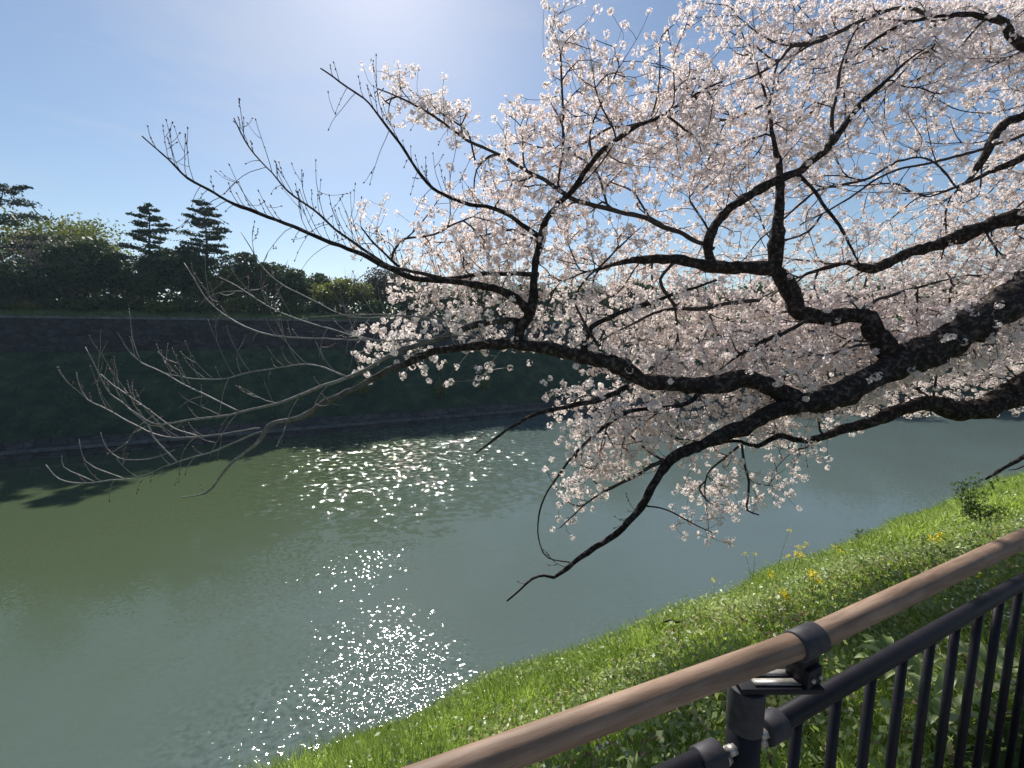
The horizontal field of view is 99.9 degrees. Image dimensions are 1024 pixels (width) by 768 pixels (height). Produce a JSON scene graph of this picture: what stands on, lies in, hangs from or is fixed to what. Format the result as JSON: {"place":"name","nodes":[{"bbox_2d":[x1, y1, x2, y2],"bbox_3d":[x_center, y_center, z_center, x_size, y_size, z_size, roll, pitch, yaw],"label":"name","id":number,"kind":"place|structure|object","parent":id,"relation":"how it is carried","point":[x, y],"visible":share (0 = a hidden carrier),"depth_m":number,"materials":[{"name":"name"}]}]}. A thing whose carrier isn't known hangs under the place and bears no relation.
{"place":"outdoors","nodes":[
{"label":"outdoors","id":0,"kind":"place"},
{"bbox_2d":[0,307,922,321],"bbox_3d":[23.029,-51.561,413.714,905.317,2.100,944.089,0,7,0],"label":"ground","id":1,"kind":"structure","parent":0,"point":[52,311],"depth_m":66.39,"materials":[{"name":"green plant"}]},
{"bbox_2d":[2,297,50,309],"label":"shrub","id":2,"kind":"object","parent":1,"relation":"on","point":[25,304],"visible":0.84,"depth_m":57.60,"materials":[{"name":"green plant"}]},
{"bbox_2d":[0,183,65,299],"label":"pine tree","id":3,"kind":"object","parent":1,"relation":"on","point":[13,191],"visible":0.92,"depth_m":60.20,"materials":[{"name":"green plant"}]},
{"bbox_2d":[0,254,81,300],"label":"evergreen tree","id":4,"kind":"object","parent":1,"relation":"on","point":[18,279],"visible":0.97,"depth_m":57.98,"materials":[{"name":"green plant"}]},
{"bbox_2d":[29,290,74,307],"bbox_3d":[-63.953,-11.671,60.101,5.606,2.441,5.385,3,7,27],"label":"shrub","id":5,"kind":"object","parent":1,"relation":"on","point":[51,303],"visible":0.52,"depth_m":58.79,"materials":[{"name":"green plant"}]},
{"bbox_2d":[5,230,107,299],"bbox_3d":[-67.745,-17.418,66.217,14.079,11.711,13.239,-6,9,-41],"label":"blossom tree","id":6,"kind":"object","parent":1,"relation":"on","point":[29,252],"visible":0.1,"depth_m":62.51,"materials":[{"name":"green plant"}]},
{"bbox_2d":[0,206,139,298],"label":"broadleaf tree","id":7,"kind":"object","parent":1,"relation":"on","point":[79,231],"visible":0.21,"depth_m":68.88,"materials":[{"name":"green plant"}]},
{"bbox_2d":[57,296,99,310],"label":"shrub","id":8,"kind":"object","parent":1,"relation":"on","point":[72,304],"visible":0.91,"depth_m":58.99,"materials":[{"name":"green plant"}]},
{"bbox_2d":[36,233,133,301],"bbox_3d":[-60.811,-16.147,61.785,9.976,10.630,9.952,3,7,25],"label":"evergreen tree","id":9,"kind":"object","parent":1,"relation":"on","point":[79,258],"visible":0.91,"depth_m":59.97,"materials":[{"name":"green plant"}]},
{"bbox_2d":[84,293,131,309],"bbox_3d":[-58.213,-12.074,62.112,5.166,3.060,5.394,4,8,30],"label":"shrub","id":10,"kind":"object","parent":1,"relation":"on","point":[108,303],"visible":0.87,"depth_m":60.97,"materials":[{"name":"green plant"}]},
{"bbox_2d":[104,260,172,308],"bbox_3d":[-55.809,-14.904,64.387,9.072,7.544,8.330,-3,7,-26],"label":"evergreen tree","id":11,"kind":"object","parent":1,"relation":"on","point":[143,287],"visible":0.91,"depth_m":63.15,"materials":[{"name":"green plant"}]},
{"bbox_2d":[95,202,190,302],"bbox_3d":[-55.413,-19.357,65.628,11.745,16.021,12.447,0,7,0],"label":"pine tree","id":12,"kind":"object","parent":1,"relation":"on","point":[139,234],"visible":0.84,"depth_m":63.85,"materials":[{"name":"green plant"}]},
{"bbox_2d":[143,297,184,312],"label":"shrub","id":13,"kind":"object","parent":1,"relation":"on","point":[157,306],"visible":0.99,"depth_m":62.61,"materials":[{"name":"green plant"}]},
{"bbox_2d":[147,244,213,306],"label":"evergreen tree","id":14,"kind":"object","parent":1,"relation":"on","point":[181,275],"visible":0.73,"depth_m":65.75,"materials":[{"name":"green plant"}]},
{"bbox_2d":[170,293,221,311],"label":"shrub","id":15,"kind":"object","parent":1,"relation":"on","point":[205,305],"visible":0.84,"depth_m":65.22,"materials":[{"name":"green plant"}]},
{"bbox_2d":[163,198,249,309],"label":"pine tree","id":16,"kind":"object","parent":1,"relation":"on","point":[212,248],"visible":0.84,"depth_m":68.06,"materials":[{"name":"green plant"}]},
{"bbox_2d":[190,266,246,309],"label":"evergreen tree","id":17,"kind":"object","parent":1,"relation":"on","point":[215,282],"visible":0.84,"depth_m":67.24,"materials":[{"name":"green plant"}]},
{"bbox_2d":[215,295,253,310],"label":"shrub","id":18,"kind":"object","parent":1,"relation":"on","point":[229,305],"visible":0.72,"depth_m":68.17,"materials":[{"name":"green plant"}]},
{"bbox_2d":[232,251,268,307],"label":"evergreen tree","id":19,"kind":"object","parent":1,"relation":"on","point":[243,271],"visible":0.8,"depth_m":71.19,"materials":[{"name":"green plant"}]},
{"bbox_2d":[234,291,276,313],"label":"shrub","id":20,"kind":"object","parent":1,"relation":"on","point":[251,303],"visible":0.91,"depth_m":67.98,"materials":[{"name":"green plant"}]},
{"bbox_2d":[250,261,310,311],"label":"evergreen tree","id":21,"kind":"object","parent":1,"relation":"on","point":[290,278],"visible":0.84,"depth_m":73.50,"materials":[{"name":"green plant"}]},
{"bbox_2d":[278,300,310,312],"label":"shrub","id":22,"kind":"object","parent":1,"relation":"on","point":[293,307],"visible":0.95,"depth_m":70.92,"materials":[{"name":"green plant"}]},
{"bbox_2d":[296,272,333,303],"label":"evergreen tree","id":23,"kind":"object","parent":1,"relation":"on","point":[316,278],"visible":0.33,"depth_m":79.89,"materials":[{"name":"green plant"}]},
{"bbox_2d":[300,297,337,312],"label":"shrub","id":24,"kind":"object","parent":1,"relation":"on","point":[314,306],"visible":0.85,"depth_m":73.44,"materials":[{"name":"green plant"}]},
{"bbox_2d":[309,276,374,312],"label":"broadleaf tree","id":25,"kind":"object","parent":1,"relation":"on","point":[325,292],"visible":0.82,"depth_m":74.09,"materials":[{"name":"green plant"}]},
{"bbox_2d":[333,271,371,314],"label":"bare tree","id":26,"kind":"object","parent":1,"relation":"on","point":[348,303],"visible":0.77,"depth_m":73.97,"materials":[{"name":"plant"}]},
{"bbox_2d":[357,295,389,315],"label":"shrub","id":27,"kind":"object","parent":1,"relation":"on","point":[376,307],"visible":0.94,"depth_m":75.42,"materials":[{"name":"green plant"}]},
{"bbox_2d":[358,267,420,313],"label":"budding tree","id":28,"kind":"object","parent":1,"relation":"on","point":[383,294],"visible":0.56,"depth_m":82.23,"materials":[{"name":"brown plant"}]},
{"bbox_2d":[391,295,422,314],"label":"shrub","id":29,"kind":"object","parent":1,"relation":"on","point":[403,306],"visible":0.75,"depth_m":79.03,"materials":[{"name":"green plant"}]},
{"bbox_2d":[397,282,459,313],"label":"evergreen tree","id":30,"kind":"object","parent":1,"relation":"on","point":[446,299],"visible":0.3,"depth_m":82.36,"materials":[{"name":"green plant"}]},
{"bbox_2d":[435,299,465,314],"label":"shrub","id":31,"kind":"object","parent":1,"relation":"on","point":[454,305],"visible":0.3,"depth_m":83.36,"materials":[{"name":"green plant"}]},
{"bbox_2d":[3,285,940,316],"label":"distant wood","id":32,"kind":"object","parent":1,"relation":"on","point":[172,295],"visible":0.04,"depth_m":82.24,"materials":[{"name":"green plant"}]},
{"bbox_2d":[448,276,506,314],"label":"broadleaf tree","id":33,"kind":"object","parent":1,"relation":"on","point":[489,294],"visible":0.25,"depth_m":88.08,"materials":[{"name":"green plant"}]},
{"bbox_2d":[483,298,511,317],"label":"shrub","id":34,"kind":"object","parent":1,"relation":"on","point":[496,313],"visible":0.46,"depth_m":85.66,"materials":[{"name":"green plant"}]},
{"bbox_2d":[509,281,560,312],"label":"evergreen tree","id":35,"kind":"object","parent":1,"relation":"on","point":[539,302],"visible":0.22,"depth_m":94.14,"materials":[{"name":"green plant"}]},
{"bbox_2d":[537,299,574,316],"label":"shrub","id":36,"kind":"object","parent":1,"relation":"on","point":[563,310],"visible":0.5,"depth_m":91.58,"materials":[{"name":"green plant"}]},
{"bbox_2d":[542,282,608,316],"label":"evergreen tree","id":37,"kind":"object","parent":1,"relation":"on","point":[570,295],"visible":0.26,"depth_m":93.60,"materials":[{"name":"green plant"}]},
{"bbox_2d":[589,297,614,315],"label":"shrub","id":38,"kind":"object","parent":1,"relation":"on","point":[606,306],"visible":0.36,"depth_m":93.56,"materials":[{"name":"green plant"}]},
{"bbox_2d":[595,271,660,315],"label":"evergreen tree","id":39,"kind":"object","parent":1,"relation":"on","point":[645,287],"visible":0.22,"depth_m":95.06,"materials":[{"name":"green plant"}]},
{"bbox_2d":[652,269,740,315],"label":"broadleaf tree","id":40,"kind":"object","parent":1,"relation":"on","point":[710,303],"visible":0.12,"depth_m":97.87,"materials":[{"name":"green plant"}]},
{"bbox_2d":[734,280,819,315],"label":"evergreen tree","id":41,"kind":"object","parent":1,"relation":"on","point":[761,287],"visible":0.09,"depth_m":95.69,"materials":[{"name":"green plant"}]},
{"bbox_2d":[808,276,907,311],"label":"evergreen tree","id":42,"kind":"object","parent":1,"relation":"on","point":[877,287],"visible":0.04,"depth_m":94.02,"materials":[{"name":"green plant"}]},
{"bbox_2d":[884,273,976,316],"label":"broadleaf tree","id":43,"kind":"object","parent":1,"relation":"on","point":[934,285],"visible":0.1,"depth_m":94.23,"materials":[{"name":"green plant"}]},
{"bbox_2d":[0,397,1021,461],"bbox_3d":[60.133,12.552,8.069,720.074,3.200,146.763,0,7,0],"label":"moat edging","id":44,"kind":"object","parent":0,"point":[51,447],"visible":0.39,"depth_m":58.80,"materials":[{"name":"stone"}]},
{"bbox_2d":[0,400,1023,767],"bbox_3d":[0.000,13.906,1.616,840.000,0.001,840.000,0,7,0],"label":"moat water","id":45,"kind":"structure","parent":0,"point":[264,596],"depth_m":26.64,"materials":[{"name":"green liquid"}]},
{"bbox_2d":[0,308,1023,442],"bbox_3d":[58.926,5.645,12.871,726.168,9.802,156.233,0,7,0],"label":"slope","id":46,"kind":"structure","parent":0,"point":[11,369],"depth_m":61.53,"materials":[{"name":"green plant"}]},
{"bbox_2d":[354,376,376,397],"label":"scrub","id":47,"kind":"object","parent":46,"relation":"on","point":[364,390],"visible":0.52,"depth_m":65.69,"materials":[{"name":"green plant"}]},
{"bbox_2d":[434,378,448,399],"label":"scrub","id":48,"kind":"object","parent":46,"relation":"on","point":[440,390],"visible":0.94,"depth_m":69.62,"materials":[{"name":"green plant"}]},
{"bbox_2d":[477,375,491,391],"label":"scrub","id":49,"kind":"object","parent":46,"relation":"on","point":[485,383],"visible":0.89,"depth_m":73.86,"materials":[{"name":"green plant"}]},
{"bbox_2d":[0,0,1023,316],"label":"sky","id":50,"kind":"structure","parent":0,"point":[82,82],"materials":[{"name":"blue"}]},
{"bbox_2d":[0,315,1023,352],"bbox_3d":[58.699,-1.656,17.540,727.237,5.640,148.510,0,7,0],"label":"stone wall","id":51,"kind":"structure","parent":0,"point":[34,333],"depth_m":63.23,"materials":[{"name":"grey stone"}]},
{"bbox_2d":[233,470,1023,767],"bbox_3d":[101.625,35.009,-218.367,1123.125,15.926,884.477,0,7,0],"label":"grass bank","id":52,"kind":"structure","parent":0,"point":[986,754],"depth_m":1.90,"materials":[{"name":"green plant"}]},
{"bbox_2d":[46,0,1023,601],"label":"cherry tree","id":53,"kind":"object","parent":52,"relation":"on","point":[896,362],"visible":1,"depth_m":4.74,"materials":[{"name":"pink plant"}]},
{"bbox_2d":[245,476,1023,767],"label":"weeds","id":54,"kind":"object","parent":52,"relation":"on","point":[709,710],"visible":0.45,"depth_m":3.51,"materials":[{"name":"green plant"}]},
{"bbox_2d":[301,480,1023,767],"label":"white wildflowers","id":55,"kind":"object","parent":52,"relation":"on","point":[607,742],"visible":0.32,"depth_m":3.47,"materials":[{"name":"white plant"}]},
{"bbox_2d":[663,619,682,631],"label":"dead stalk","id":56,"kind":"object","parent":52,"relation":"on","point":[668,620],"visible":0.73,"depth_m":4.50,"materials":[{"name":"brown plant"}]},
{"bbox_2d":[402,527,1023,767],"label":"path railing","id":57,"kind":"object","parent":52,"relation":"on","point":[749,678],"visible":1,"depth_m":0.88,"materials":[{"name":"black paint"}]},
{"bbox_2d":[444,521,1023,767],"bbox_3d":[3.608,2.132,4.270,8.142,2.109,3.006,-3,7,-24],"label":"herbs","id":58,"kind":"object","parent":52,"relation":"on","point":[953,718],"visible":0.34,"depth_m":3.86,"materials":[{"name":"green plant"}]},
{"bbox_2d":[743,549,756,580],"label":"rape plant","id":59,"kind":"object","parent":52,"relation":"on","point":[748,565],"visible":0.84,"depth_m":8.56,"materials":[{"name":"green plant"}]},
{"bbox_2d":[776,588,796,614],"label":"rape plant","id":60,"kind":"object","parent":52,"relation":"on","point":[786,595],"visible":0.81,"depth_m":4.33,"materials":[{"name":"yellow plant"}]},
{"bbox_2d":[785,550,805,576],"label":"rape plant","id":61,"kind":"object","parent":52,"relation":"on","point":[798,554],"visible":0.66,"depth_m":6.81,"materials":[{"name":"yellow plant"}]},
{"bbox_2d":[794,542,808,562],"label":"rape plant","id":62,"kind":"object","parent":52,"relation":"on","point":[802,549],"visible":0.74,"depth_m":8.05,"materials":[{"name":"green plant"}]},
{"bbox_2d":[804,567,824,604],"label":"rape plant","id":63,"kind":"object","parent":52,"relation":"on","point":[813,578],"visible":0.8,"depth_m":4.56,"materials":[{"name":"yellow plant"}]},
{"bbox_2d":[853,527,876,539],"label":"weed clump","id":64,"kind":"object","parent":52,"relation":"on","point":[857,530],"visible":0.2,"depth_m":10.00,"materials":[{"name":"green plant"}]},
{"bbox_2d":[854,634,922,680],"bbox_3d":[2.123,1.588,2.447,0.360,0.180,0.345,-3,7,-23],"label":"dock plant","id":65,"kind":"object","parent":52,"relation":"on","point":[886,641],"visible":0.23,"depth_m":2.51,"materials":[{"name":"green plant"}]},
{"bbox_2d":[854,640,945,685],"bbox_3d":[2.091,1.537,2.311,0.428,0.188,0.359,-4,8,-29],"label":"dock plant","id":66,"kind":"object","parent":52,"relation":"on","point":[911,661],"visible":0.28,"depth_m":2.32,"materials":[{"name":"green plant"}]},
{"bbox_2d":[922,528,949,556],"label":"rape plant","id":67,"kind":"object","parent":52,"relation":"on","point":[940,535],"visible":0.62,"depth_m":4.73,"materials":[{"name":"yellow plant"}]},
{"bbox_2d":[904,669,995,730],"bbox_3d":[1.977,1.463,1.970,0.376,0.192,0.341,-6,9,-42],"label":"dock plant","id":68,"kind":"object","parent":52,"relation":"on","point":[915,680],"visible":0.47,"depth_m":1.99,"materials":[{"name":"green plant"}]},
{"bbox_2d":[949,575,979,596],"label":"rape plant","id":69,"kind":"object","parent":52,"relation":"on","point":[966,583],"visible":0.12,"depth_m":3.46,"materials":[{"name":"green plant"}]},
{"bbox_2d":[921,662,1014,711],"bbox_3d":[2.171,1.460,2.047,0.332,0.173,0.333,0,7,1],"label":"dock plant","id":70,"kind":"object","parent":52,"relation":"on","point":[958,683],"visible":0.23,"depth_m":2.07,"materials":[{"name":"green plant"}]},
{"bbox_2d":[948,472,1008,521],"bbox_3d":[7.986,2.015,7.337,0.739,0.965,0.725,0,7,0],"label":"weed clump","id":71,"kind":"object","parent":52,"relation":"on","point":[972,507],"visible":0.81,"depth_m":7.39,"materials":[{"name":"green plant"}]},
{"bbox_2d":[944,636,1018,675],"bbox_3d":[2.438,1.443,2.224,0.398,0.190,0.350,-4,8,-29],"label":"dock plant","id":72,"kind":"object","parent":52,"relation":"on","point":[963,647],"visible":0.32,"depth_m":2.23,"materials":[{"name":"green plant"}]},
{"bbox_2d":[989,472,1011,481],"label":"weed clump","id":73,"kind":"object","parent":52,"relation":"on","point":[1000,477],"visible":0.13,"depth_m":13.03,"materials":[{"name":"green plant"}]}
]}

